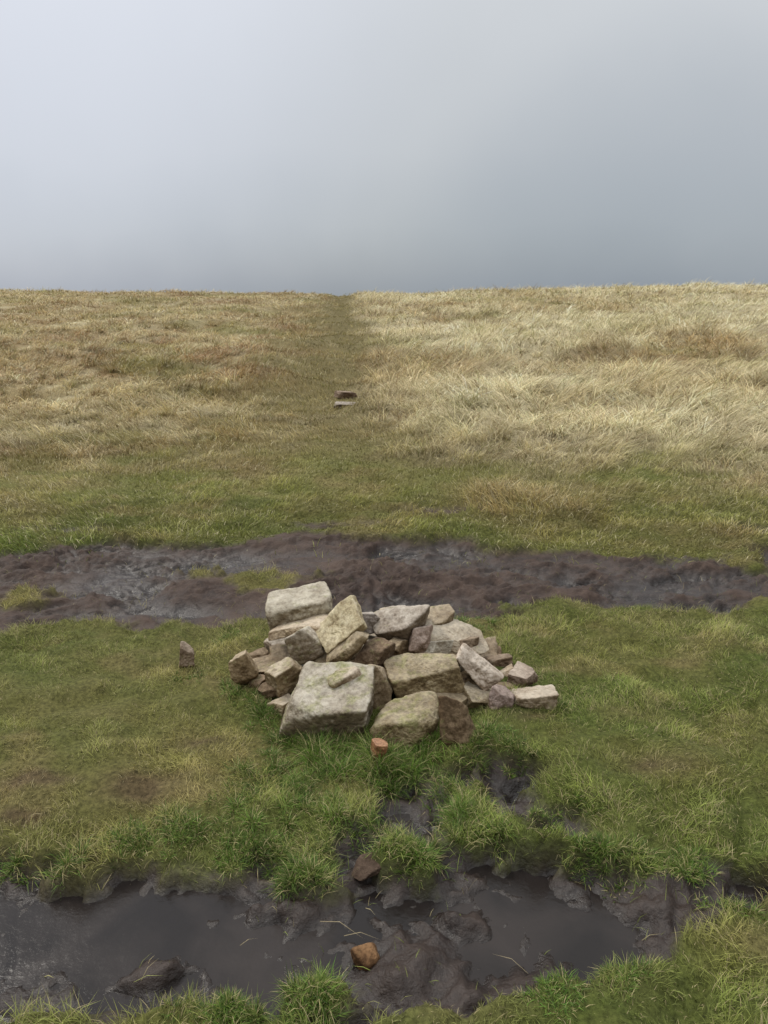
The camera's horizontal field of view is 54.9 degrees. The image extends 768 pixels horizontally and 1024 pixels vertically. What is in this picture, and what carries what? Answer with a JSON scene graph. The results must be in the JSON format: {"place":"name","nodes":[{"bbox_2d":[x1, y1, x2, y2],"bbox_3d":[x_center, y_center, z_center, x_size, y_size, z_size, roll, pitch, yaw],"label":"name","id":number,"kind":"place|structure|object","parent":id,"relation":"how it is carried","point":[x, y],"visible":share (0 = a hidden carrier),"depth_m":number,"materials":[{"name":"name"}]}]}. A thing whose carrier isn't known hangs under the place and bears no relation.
{"place":"outdoors","nodes":[
{"label":"outdoors","id":0,"kind":"place"},
{"bbox_2d":[0,285,767,1023],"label":"ground","id":1,"kind":"structure","parent":0,"point":[430,573],"depth_m":3.23,"materials":[{"name":"green plant"}]},
{"bbox_2d":[179,641,194,667],"bbox_3d":[-0.857,0.625,3.222,0.070,0.121,0.056,3,21,-19],"label":"rock","id":2,"kind":"object","parent":1,"relation":"on","point":[186,657],"visible":0.98,"depth_m":3.20,"materials":[{"name":"stone"}]},
{"bbox_2d":[333,401,355,407],"bbox_3d":[-0.513,-1.402,9.657,0.291,0.071,0.191,2,17,5],"label":"rock","id":3,"kind":"object","parent":1,"relation":"on","point":[338,404],"visible":0.65,"depth_m":9.59,"materials":[{"name":"grey stone"}]},
{"bbox_2d":[334,391,356,398],"bbox_3d":[-0.531,-1.632,10.284,0.330,0.113,0.236,5,16,-13],"label":"rock","id":4,"kind":"object","parent":1,"relation":"on","point":[343,394],"visible":0.84,"depth_m":10.20,"materials":[{"name":"stone"}]},
{"bbox_2d":[350,942,379,970],"bbox_3d":[-0.044,1.149,1.901,0.090,0.061,0.062,24,20,-33],"label":"rock","id":5,"kind":"object","parent":1,"relation":"on","point":[366,955],"visible":0.85,"depth_m":1.88,"materials":[{"name":"brown stone"}]},
{"bbox_2d":[351,852,380,880],"bbox_3d":[-0.043,1.034,2.175,0.121,0.034,0.091,-9,19,-27],"label":"rock","id":6,"kind":"object","parent":1,"relation":"on","point":[366,867],"visible":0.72,"depth_m":2.15,"materials":[{"name":"stone"}]},
{"bbox_2d":[370,738,387,758],"bbox_3d":[-0.013,0.837,2.592,0.065,0.076,0.052,5,14,-25],"label":"rock","id":7,"kind":"object","parent":1,"relation":"on","point":[378,743],"visible":0.82,"depth_m":2.57,"materials":[{"name":"stone"}]},
{"bbox_2d":[0,276,767,569],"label":"moor grass","id":8,"kind":"structure","parent":1,"relation":"on","point":[613,375],"depth_m":9.20,"materials":[{"name":"beige plant"}]},
{"bbox_2d":[0,554,767,1023],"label":"turf grass","id":9,"kind":"structure","parent":1,"relation":"on","point":[324,750],"depth_m":2.37,"materials":[{"name":"green plant"}]},
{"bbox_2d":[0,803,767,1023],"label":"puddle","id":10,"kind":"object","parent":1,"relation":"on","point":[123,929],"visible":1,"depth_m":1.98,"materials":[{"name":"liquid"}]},
{"bbox_2d":[228,581,558,750],"bbox_3d":[0.010,0.578,3.050,1.348,0.466,0.925,0,17,0],"label":"stone cairn","id":11,"kind":"object","parent":1,"relation":"on","point":[345,664],"visible":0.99,"depth_m":2.93,"materials":[{"name":"beige stone"}]},
{"bbox_2d":[0,0,767,296],"label":"sky","id":12,"kind":"structure","parent":0,"point":[336,147],"materials":[{"name":"grey"}]}
]}

